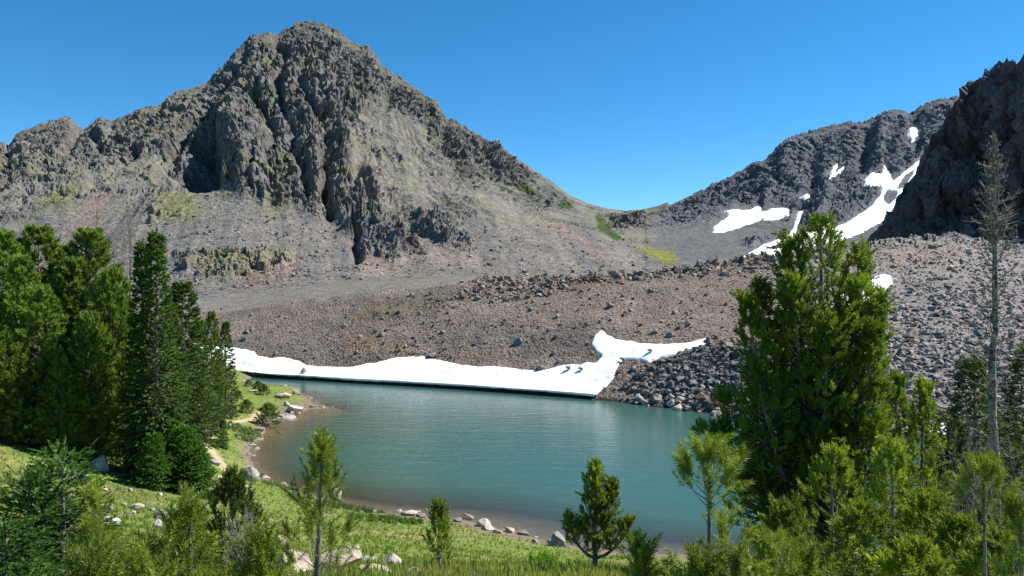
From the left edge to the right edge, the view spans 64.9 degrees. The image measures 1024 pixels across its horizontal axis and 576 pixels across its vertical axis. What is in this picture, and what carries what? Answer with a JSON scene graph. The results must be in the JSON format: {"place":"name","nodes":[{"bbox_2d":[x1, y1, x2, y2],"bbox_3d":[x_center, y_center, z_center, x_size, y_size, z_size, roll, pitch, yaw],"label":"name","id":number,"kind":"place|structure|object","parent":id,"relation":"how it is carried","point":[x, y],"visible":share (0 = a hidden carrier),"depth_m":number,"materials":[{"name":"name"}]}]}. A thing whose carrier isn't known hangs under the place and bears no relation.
{"place":"outdoors","nodes":[
{"label":"outdoors","id":0,"kind":"place"},
{"bbox_2d":[0,20,654,300],"bbox_3d":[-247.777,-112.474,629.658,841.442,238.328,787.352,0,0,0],"label":"mountain","id":1,"kind":"structure","parent":0,"point":[322,109],"depth_m":441.10,"materials":[{"name":"stone"}]},
{"bbox_2d":[1,177,648,294],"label":"scree rubble","id":2,"kind":"object","parent":1,"relation":"on","point":[326,251],"visible":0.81,"depth_m":324.63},
{"bbox_2d":[0,345,903,575],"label":"lakeshore ground","id":3,"kind":"structure","parent":0,"point":[543,529],"depth_m":47.94,"materials":[{"name":"plant"}]},
{"bbox_2d":[0,347,10,420],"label":"pine tree","id":4,"kind":"object","parent":3,"relation":"on","point":[4,374],"visible":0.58,"depth_m":42.09,"materials":[{"name":"green plant"}]},
{"bbox_2d":[0,228,36,355],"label":"pine tree","id":5,"kind":"object","parent":3,"relation":"on","point":[8,244],"visible":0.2,"depth_m":47.70,"materials":[{"name":"green plant"}]},
{"bbox_2d":[0,329,36,445],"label":"pine tree","id":6,"kind":"object","parent":3,"relation":"on","point":[15,369],"visible":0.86,"depth_m":42.27,"materials":[{"name":"green plant"}]},
{"bbox_2d":[0,253,56,423],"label":"pine tree","id":7,"kind":"object","parent":3,"relation":"on","point":[19,271],"visible":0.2,"depth_m":45.52,"materials":[{"name":"green plant"}]},
{"bbox_2d":[0,504,68,575],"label":"young fir","id":8,"kind":"object","parent":3,"relation":"on","point":[9,528],"visible":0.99,"depth_m":5.22,"materials":[{"name":"plant"}]},
{"bbox_2d":[0,223,83,341],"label":"pine tree","id":9,"kind":"object","parent":3,"relation":"on","point":[39,236],"visible":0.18,"depth_m":49.51,"materials":[{"name":"green plant"}]},
{"bbox_2d":[0,283,92,446],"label":"pine tree","id":10,"kind":"object","parent":3,"relation":"on","point":[51,338],"visible":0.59,"depth_m":43.29,"materials":[{"name":"green plant"}]},
{"bbox_2d":[0,463,107,575],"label":"young fir","id":11,"kind":"object","parent":3,"relation":"on","point":[8,499],"visible":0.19,"depth_m":6.13,"materials":[{"name":"plant"}]},
{"bbox_2d":[33,355,90,459],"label":"pine tree","id":12,"kind":"object","parent":3,"relation":"on","point":[51,400],"visible":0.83,"depth_m":42.66,"materials":[{"name":"green plant"}]},
{"bbox_2d":[40,242,84,313],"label":"pine tree","id":13,"kind":"object","parent":3,"relation":"on","point":[56,253],"visible":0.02,"depth_m":50.38,"materials":[{"name":"green plant"}]},
{"bbox_2d":[0,435,134,575],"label":"young fir","id":14,"kind":"object","parent":3,"relation":"on","point":[72,465],"visible":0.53,"depth_m":5.93,"materials":[{"name":"plant"}]},
{"bbox_2d":[30,255,120,436],"bbox_3d":[-25.466,3.682,46.737,5.909,11.278,6.299,0,0,-8],"label":"pine tree","id":15,"kind":"object","parent":3,"relation":"on","point":[75,268],"visible":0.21,"depth_m":46.55,"materials":[{"name":"green plant"}]},
{"bbox_2d":[46,498,121,575],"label":"young pine","id":16,"kind":"object","parent":3,"relation":"on","point":[88,524],"visible":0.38,"depth_m":4.10,"materials":[{"name":"green plant"}]},
{"bbox_2d":[43,309,131,462],"bbox_3d":[-23.309,5.475,44.460,4.284,8.743,4.450,0,0,23],"label":"pine tree","id":17,"kind":"object","parent":3,"relation":"on","point":[91,319],"visible":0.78,"depth_m":43.97,"materials":[{"name":"green plant"}]},
{"bbox_2d":[89,455,108,471],"bbox_3d":[-21.766,9.336,42.433,0.954,1.053,0.670,0,0,-33],"label":"boulder","id":18,"kind":"object","parent":3,"relation":"on","point":[103,466],"visible":0.74,"depth_m":42.28,"materials":[{"name":"stone"}]},
{"bbox_2d":[79,205,121,309],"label":"dead tree","id":19,"kind":"object","parent":3,"relation":"on","point":[102,232],"visible":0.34,"depth_m":49.94,"materials":[{"name":"grey wood"}]},
{"bbox_2d":[34,226,167,428],"bbox_3d":[-26.106,2.870,49.084,8.114,13.411,7.612,0,0,34],"label":"pine tree","id":20,"kind":"object","parent":3,"relation":"on","point":[93,240],"visible":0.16,"depth_m":48.45,"materials":[{"name":"green plant"}]},
{"bbox_2d":[67,470,137,575],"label":"young pine","id":21,"kind":"object","parent":3,"relation":"on","point":[92,498],"visible":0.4,"depth_m":4.59,"materials":[{"name":"green plant"}]},
{"bbox_2d":[60,527,152,575],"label":"young pine","id":22,"kind":"object","parent":3,"relation":"on","point":[90,564],"visible":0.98,"depth_m":3.54,"materials":[{"name":"green plant"}]},
{"bbox_2d":[68,266,150,459],"bbox_3d":[-22.933,4.509,46.066,5.287,11.686,5.089,0,0,23],"label":"pine tree","id":23,"kind":"object","parent":3,"relation":"on","point":[111,278],"visible":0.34,"depth_m":45.42,"materials":[{"name":"green plant"}]},
{"bbox_2d":[92,298,136,453],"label":"pine tree","id":24,"kind":"object","parent":3,"relation":"on","point":[118,328],"visible":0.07,"depth_m":46.47,"materials":[{"name":"green plant"}]},
{"bbox_2d":[130,503,144,509],"bbox_3d":[-15.105,8.832,32.451,0.479,0.354,0.416,0,0,-43],"label":"boulder","id":25,"kind":"object","parent":3,"relation":"on","point":[137,506],"visible":0.93,"depth_m":32.31,"materials":[{"name":"stone"}]},
{"bbox_2d":[111,237,164,476],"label":"conifer tree","id":26,"kind":"object","parent":3,"relation":"on","point":[140,249],"visible":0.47,"depth_m":43.62,"materials":[{"name":"plant"}]},
{"bbox_2d":[109,211,177,457],"bbox_3d":[-22.828,2.890,48.331,5.523,15.211,3.496,0,0,16],"label":"dead tree","id":27,"kind":"object","parent":3,"relation":"on","point":[130,254],"visible":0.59,"depth_m":47.73,"materials":[{"name":"grey wood"}]},
{"bbox_2d":[113,540,183,575],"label":"young pine","id":28,"kind":"object","parent":3,"relation":"on","point":[138,567],"visible":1,"depth_m":3.56,"materials":[{"name":"green plant"}]},
{"bbox_2d":[130,432,175,492],"bbox_3d":[-18.432,9.161,41.462,2.212,3.598,2.269,0,0,18],"label":"fir bush","id":29,"kind":"object","parent":3,"relation":"on","point":[153,450],"visible":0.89,"depth_m":41.24,"materials":[{"name":"plant"}]},
{"bbox_2d":[120,226,188,485],"bbox_3d":[-19.231,4.144,43.498,3.809,14.971,3.739,0,0,-31],"label":"conifer tree","id":30,"kind":"object","parent":3,"relation":"on","point":[154,239],"visible":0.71,"depth_m":43.18,"materials":[{"name":"plant"}]},
{"bbox_2d":[157,406,182,483],"bbox_3d":[-18.910,8.973,44.023,2.629,5.173,2.696,0,0,0],"label":"fir bush","id":31,"kind":"object","parent":3,"relation":"on","point":[169,430],"visible":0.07,"depth_m":43.62,"materials":[{"name":"plant"}]},
{"bbox_2d":[115,484,227,575],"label":"young pine","id":32,"kind":"object","parent":3,"relation":"on","point":[167,529],"visible":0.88,"depth_m":4.08,"materials":[{"name":"green plant"}]},
{"bbox_2d":[149,301,205,446],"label":"conifer tree","id":33,"kind":"object","parent":3,"relation":"on","point":[179,343],"visible":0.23,"depth_m":52.05,"materials":[{"name":"plant"}]},
{"bbox_2d":[169,362,195,443],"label":"conifer tree","id":34,"kind":"object","parent":3,"relation":"on","point":[187,421],"visible":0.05,"depth_m":54.00,"materials":[{"name":"plant"}]},
{"bbox_2d":[160,422,211,496],"bbox_3d":[-17.540,9.399,42.914,2.998,4.458,2.923,0,0,0],"label":"fir bush","id":35,"kind":"object","parent":3,"relation":"on","point":[183,431],"visible":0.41,"depth_m":42.59,"materials":[{"name":"plant"}]},
{"bbox_2d":[167,513,214,575],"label":"young pine","id":36,"kind":"object","parent":3,"relation":"on","point":[198,571],"visible":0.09,"depth_m":4.97,"materials":[{"name":"green plant"}]},
{"bbox_2d":[151,279,231,458],"bbox_3d":[-22.874,5.787,55.967,6.509,12.951,6.199,0,0,-12],"label":"conifer tree","id":37,"kind":"object","parent":3,"relation":"on","point":[179,294],"visible":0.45,"depth_m":55.92,"materials":[{"name":"plant"}]},
{"bbox_2d":[148,479,241,575],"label":"young pine","id":38,"kind":"object","parent":3,"relation":"on","point":[184,487],"visible":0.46,"depth_m":4.21,"materials":[{"name":"green plant"}]},
{"bbox_2d":[171,443,219,498],"bbox_3d":[-16.729,9.882,42.574,2.621,3.281,2.556,0,0,-36],"label":"fir bush","id":39,"kind":"object","parent":3,"relation":"on","point":[205,475],"visible":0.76,"depth_m":42.22,"materials":[{"name":"green plant"}]},
{"bbox_2d":[185,350,212,439],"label":"conifer tree","id":40,"kind":"object","parent":3,"relation":"on","point":[198,413],"visible":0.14,"depth_m":59.94,"materials":[{"name":"plant"}]},
{"bbox_2d":[184,322,220,442],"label":"conifer tree","id":41,"kind":"object","parent":3,"relation":"on","point":[204,340],"visible":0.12,"depth_m":66.02,"materials":[{"name":"plant"}]},
{"bbox_2d":[199,310,233,421],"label":"conifer tree","id":42,"kind":"object","parent":3,"relation":"on","point":[216,339],"visible":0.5,"depth_m":73.92,"materials":[{"name":"plant"}]},
{"bbox_2d":[211,385,225,427],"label":"conifer tree","id":43,"kind":"object","parent":3,"relation":"on","point":[219,405],"visible":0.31,"depth_m":71.92,"materials":[{"name":"plant"}]},
{"bbox_2d":[216,419,229,448],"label":"spruce sapling","id":44,"kind":"object","parent":3,"relation":"on","point":[224,444],"visible":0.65,"depth_m":65.93,"materials":[{"name":"plant"}]},
{"bbox_2d":[217,320,240,418],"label":"conifer tree","id":45,"kind":"object","parent":3,"relation":"on","point":[225,327],"visible":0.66,"depth_m":79.91,"materials":[{"name":"plant"}]},
{"bbox_2d":[205,413,259,468],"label":"footpath","id":46,"kind":"structure","parent":3,"relation":"on","point":[222,464],"depth_m":62.30,"materials":[{"name":"soil"}]},
{"bbox_2d":[200,465,271,572],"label":"pine tree","id":47,"kind":"object","parent":3,"relation":"on","point":[234,487],"visible":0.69,"depth_m":9.43,"materials":[{"name":"green plant"}]},
{"bbox_2d":[239,399,254,412],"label":"shrub","id":48,"kind":"object","parent":3,"relation":"on","point":[246,403],"visible":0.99,"depth_m":85.80,"materials":[{"name":"green plant"}]},
{"bbox_2d":[223,507,271,566],"bbox_3d":[-2.955,2.900,9.006,0.571,0.892,0.488,0,0,0],"label":"bare bush","id":49,"kind":"object","parent":3,"relation":"on","point":[236,552],"visible":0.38,"depth_m":8.97,"materials":[{"name":"plant"}]},
{"bbox_2d":[240,466,259,482],"bbox_3d":[-17.725,12.745,54.539,1.318,1.408,1.008,0,0,0],"label":"boulder","id":50,"kind":"object","parent":3,"relation":"on","point":[253,473],"visible":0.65,"depth_m":54.24,"materials":[{"name":"stone"}]},
{"bbox_2d":[221,514,292,575],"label":"young pine","id":51,"kind":"object","parent":3,"relation":"on","point":[257,549],"visible":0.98,"depth_m":4.46,"materials":[{"name":"green plant"}]},
{"bbox_2d":[256,384,269,394],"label":"shrub","id":52,"kind":"object","parent":3,"relation":"on","point":[264,388],"visible":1,"depth_m":98.78,"materials":[{"name":"green plant"}]},
{"bbox_2d":[252,402,280,426],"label":"shrub","id":53,"kind":"object","parent":3,"relation":"on","point":[267,407],"visible":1,"depth_m":81.65,"materials":[{"name":"plant"}]},
{"bbox_2d":[274,392,291,397],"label":"boulder","id":54,"kind":"object","parent":3,"relation":"on","point":[284,395],"visible":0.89,"depth_m":97.82,"materials":[{"name":"stone"}]},
{"bbox_2d":[268,549,312,575],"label":"boulder","id":55,"kind":"object","parent":3,"relation":"on","point":[304,564],"visible":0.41,"depth_m":9.12,"materials":[{"name":"stone"}]},
{"bbox_2d":[285,405,303,412],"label":"boulder","id":56,"kind":"object","parent":3,"relation":"on","point":[295,408],"visible":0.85,"depth_m":90.22,"materials":[{"name":"stone"}]},
{"bbox_2d":[224,421,423,524],"bbox_3d":[-17.151,13.188,60.732,5.579,1.664,39.006,0,0,-32],"label":"willow mat","id":57,"kind":"object","parent":3,"relation":"on","point":[383,518],"visible":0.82,"depth_m":49.91,"materials":[{"name":"green plant"}]},
{"bbox_2d":[275,425,380,575],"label":"pine tree","id":58,"kind":"object","parent":3,"relation":"on","point":[321,456],"visible":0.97,"depth_m":5.58,"materials":[{"name":"green plant"}]},
{"bbox_2d":[313,548,362,568],"bbox_3d":[-2.236,3.575,10.428,0.516,0.424,0.474,0,0,25],"label":"boulder","id":59,"kind":"object","parent":3,"relation":"on","point":[357,556],"visible":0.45,"depth_m":10.34,"materials":[{"name":"stone"}]},
{"bbox_2d":[382,553,400,563],"bbox_3d":[-1.881,4.320,12.594,0.303,0.316,0.302,0,0,-22],"label":"boulder","id":60,"kind":"object","parent":3,"relation":"on","point":[393,556],"visible":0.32,"depth_m":12.57,"materials":[{"name":"stone"}]},
{"bbox_2d":[402,510,417,515],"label":"boulder","id":61,"kind":"object","parent":3,"relation":"on","point":[409,512],"visible":0.99,"depth_m":49.12,"materials":[{"name":"stone"}]},
{"bbox_2d":[421,496,456,565],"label":"pine sapling","id":62,"kind":"object","parent":3,"relation":"on","point":[439,514],"visible":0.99,"depth_m":11.95,"materials":[{"name":"green plant"}]},
{"bbox_2d":[0,350,903,575],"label":"meadow grass","id":63,"kind":"structure","parent":3,"relation":"on","point":[504,567],"depth_m":29.53,"materials":[{"name":"green plant"}]},
{"bbox_2d":[460,513,474,519],"bbox_3d":[-2.719,14.006,49.198,0.937,0.395,0.623,5,-10,19],"label":"shore stone","id":64,"kind":"object","parent":3,"relation":"on","point":[464,516],"visible":0.92,"depth_m":48.99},
{"bbox_2d":[477,518,490,526],"bbox_3d":[-1.694,13.770,46.910,0.794,0.705,0.637,0,0,19],"label":"boulder","id":65,"kind":"object","parent":3,"relation":"on","point":[482,522],"visible":0.65,"depth_m":46.74,"materials":[{"name":"stone"}]},
{"bbox_2d":[525,548,563,563],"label":"bright sapling","id":66,"kind":"object","parent":3,"relation":"on","point":[542,555],"visible":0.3,"depth_m":15.99,"materials":[{"name":"plant"}]},
{"bbox_2d":[549,531,565,546],"bbox_3d":[2.459,13.684,43.185,0.927,1.176,0.695,0,0,0],"label":"boulder","id":67,"kind":"object","parent":3,"relation":"on","point":[558,538],"visible":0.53,"depth_m":42.88,"materials":[{"name":"stone"}]},
{"bbox_2d":[559,456,636,565],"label":"pine tree","id":68,"kind":"object","parent":3,"relation":"on","point":[597,515],"visible":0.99,"depth_m":12.94,"materials":[{"name":"green plant"}]},
{"bbox_2d":[611,525,675,575],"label":"young pine","id":69,"kind":"object","parent":3,"relation":"on","point":[640,551],"visible":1,"depth_m":4.44,"materials":[{"name":"green plant"}]},
{"bbox_2d":[659,532,730,575],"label":"young pine","id":70,"kind":"object","parent":3,"relation":"on","point":[698,566],"visible":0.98,"depth_m":4.21,"materials":[{"name":"green plant"}]},
{"bbox_2d":[669,430,758,561],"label":"young pine","id":71,"kind":"object","parent":3,"relation":"on","point":[708,452],"visible":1,"depth_m":4.57,"materials":[{"name":"green plant"}]},
{"bbox_2d":[706,527,762,575],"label":"young pine","id":72,"kind":"object","parent":3,"relation":"on","point":[736,558],"visible":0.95,"depth_m":4.15,"materials":[{"name":"green plant"}]},
{"bbox_2d":[695,499,776,575],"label":"young pine","id":73,"kind":"object","parent":3,"relation":"on","point":[722,529],"visible":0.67,"depth_m":4.57,"materials":[{"name":"green plant"}]},
{"bbox_2d":[722,493,817,575],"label":"young pine","id":74,"kind":"object","parent":3,"relation":"on","point":[784,511],"visible":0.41,"depth_m":8.47,"materials":[{"name":"green plant"}]},
{"bbox_2d":[743,522,809,575],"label":"young pine","id":75,"kind":"object","parent":3,"relation":"on","point":[771,551],"visible":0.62,"depth_m":4.94,"materials":[{"name":"green plant"}]},
{"bbox_2d":[755,519,844,575],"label":"young pine","id":76,"kind":"object","parent":3,"relation":"on","point":[810,557],"visible":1,"depth_m":4.30,"materials":[{"name":"green plant"}]},
{"bbox_2d":[689,209,917,575],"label":"pine tree","id":77,"kind":"object","parent":3,"relation":"on","point":[787,437],"visible":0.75,"depth_m":11.61,"materials":[{"name":"green plant"}]},
{"bbox_2d":[765,440,879,575],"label":"young pine","id":78,"kind":"object","parent":3,"relation":"on","point":[830,453],"visible":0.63,"depth_m":9.48,"materials":[{"name":"green plant"}]},
{"bbox_2d":[817,493,918,575],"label":"young pine","id":79,"kind":"object","parent":3,"relation":"on","point":[873,515],"visible":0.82,"depth_m":7.94,"materials":[{"name":"green plant"}]},
{"bbox_2d":[844,434,938,575],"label":"young pine","id":80,"kind":"object","parent":3,"relation":"on","point":[902,479],"visible":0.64,"depth_m":8.97,"materials":[{"name":"green plant"}]},
{"bbox_2d":[871,367,929,574],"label":"pine tree","id":81,"kind":"object","parent":3,"relation":"on","point":[900,380],"visible":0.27,"depth_m":12.96,"materials":[{"name":"green plant"}]},
{"bbox_2d":[858,529,961,575],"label":"young pine","id":82,"kind":"object","parent":3,"relation":"on","point":[914,551],"visible":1,"depth_m":6.47,"materials":[{"name":"green plant"}]},
{"bbox_2d":[894,376,954,574],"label":"pine tree","id":83,"kind":"object","parent":3,"relation":"on","point":[924,390],"visible":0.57,"depth_m":12.14,"materials":[{"name":"green plant"}]},
{"bbox_2d":[869,480,980,575],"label":"young pine","id":84,"kind":"object","parent":3,"relation":"on","point":[930,499],"visible":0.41,"depth_m":7.98,"materials":[{"name":"green plant"}]},
{"bbox_2d":[915,408,971,526],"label":"fir tree","id":85,"kind":"object","parent":3,"relation":"on","point":[944,425],"visible":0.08,"depth_m":16.92,"materials":[{"name":"plant"}]},
{"bbox_2d":[915,438,990,573],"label":"fir tree","id":86,"kind":"object","parent":3,"relation":"on","point":[959,450],"visible":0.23,"depth_m":14.95,"materials":[{"name":"plant"}]},
{"bbox_2d":[918,505,994,575],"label":"young pine","id":87,"kind":"object","parent":3,"relation":"on","point":[957,531],"visible":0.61,"depth_m":7.46,"materials":[{"name":"green plant"}]},
{"bbox_2d":[937,405,994,566],"bbox_3d":[7.598,3.660,13.476,0.978,3.329,0.925,0,0,0],"label":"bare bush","id":88,"kind":"object","parent":3,"relation":"on","point":[968,507],"visible":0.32,"depth_m":13.58,"materials":[{"name":"plant"}]},
{"bbox_2d":[940,350,1014,569],"bbox_3d":[8.902,3.692,15.439,1.609,4.980,1.538,0,0,0],"label":"fir tree","id":89,"kind":"object","parent":3,"relation":"on","point":[970,370],"visible":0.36,"depth_m":15.44,"materials":[{"name":"plant"}]},
{"bbox_2d":[938,447,1023,575],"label":"young pine","id":90,"kind":"object","parent":3,"relation":"on","point":[984,467],"visible":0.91,"depth_m":6.00,"materials":[{"name":"green plant"}]},
{"bbox_2d":[941,426,1023,571],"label":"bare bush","id":91,"kind":"object","parent":3,"relation":"on","point":[1002,491],"visible":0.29,"depth_m":13.16,"materials":[{"name":"plant"}]},
{"bbox_2d":[951,519,1023,575],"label":"young pine","id":92,"kind":"object","parent":3,"relation":"on","point":[970,561],"visible":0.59,"depth_m":7.04,"materials":[{"name":"green plant"}]},
{"bbox_2d":[960,132,1023,563],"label":"dead tree","id":93,"kind":"object","parent":3,"relation":"on","point":[995,234],"visible":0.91,"depth_m":14.03,"materials":[{"name":"grey wood"}]},
{"bbox_2d":[960,447,1023,575],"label":"fir tree","id":94,"kind":"object","parent":3,"relation":"on","point":[1010,473],"visible":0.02,"depth_m":15.78,"materials":[{"name":"plant"}]},
{"bbox_2d":[976,415,1023,505],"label":"fir tree","id":95,"kind":"object","parent":3,"relation":"on","point":[1011,425],"visible":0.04,"depth_m":17.37,"materials":[{"name":"plant"}]},
{"bbox_2d":[977,444,1023,573],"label":"fir tree","id":96,"kind":"object","parent":3,"relation":"on","point":[1017,458],"visible":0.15,"depth_m":15.45,"materials":[{"name":"plant"}]},
{"bbox_2d":[985,478,1023,575],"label":"young pine","id":97,"kind":"object","parent":3,"relation":"on","point":[1015,505],"visible":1,"depth_m":5.02,"materials":[{"name":"green plant"}]},
{"bbox_2d":[998,342,1023,523],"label":"fir tree","id":98,"kind":"object","parent":3,"relation":"on","point":[1015,365],"visible":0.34,"depth_m":16.57,"materials":[{"name":"plant"}]},
{"bbox_2d":[0,0,1023,210],"label":"sky","id":99,"kind":"structure","parent":0,"point":[626,105],"materials":[{"name":"blue"}]},
{"bbox_2d":[104,231,1023,447],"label":"moraine slope","id":100,"kind":"structure","parent":0,"point":[312,327],"depth_m":128.40,"materials":[{"name":"gravel"}]},
{"bbox_2d":[194,330,706,396],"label":"snow bank","id":101,"kind":"structure","parent":100,"relation":"on","point":[590,379],"depth_m":112.36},
{"bbox_2d":[184,232,1023,443],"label":"talus rubble","id":102,"kind":"object","parent":100,"relation":"on","point":[701,395],"visible":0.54,"depth_m":104.69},
{"bbox_2d":[842,274,891,304],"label":"snow patch","id":103,"kind":"object","parent":100,"relation":"on","point":[883,280],"visible":0.2,"depth_m":124.36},
{"bbox_2d":[250,377,1018,549],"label":"lake","id":104,"kind":"structure","parent":0,"point":[528,453],"depth_m":69.74,"materials":[{"name":"liquid"}]},
{"bbox_2d":[655,96,958,270],"bbox_3d":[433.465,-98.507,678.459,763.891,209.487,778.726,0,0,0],"label":"mountain","id":105,"kind":"structure","parent":0,"point":[788,172],"depth_m":589.07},
{"bbox_2d":[712,204,789,232],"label":"snow patch","id":106,"kind":"object","parent":105,"relation":"on","point":[736,218],"visible":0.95,"depth_m":516.00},
{"bbox_2d":[743,158,919,256],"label":"snow patch","id":107,"kind":"object","parent":105,"relation":"on","point":[871,216],"visible":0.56,"depth_m":502.41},
{"bbox_2d":[829,164,843,178],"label":"snow patch","id":108,"kind":"object","parent":105,"relation":"on","point":[833,172],"visible":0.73,"depth_m":599.52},
{"bbox_2d":[908,127,918,141],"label":"snow patch","id":109,"kind":"object","parent":105,"relation":"on","point":[912,134],"visible":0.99,"depth_m":653.80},
{"bbox_2d":[866,54,1023,244],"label":"rock cliff","id":110,"kind":"structure","parent":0,"point":[937,196],"depth_m":204.69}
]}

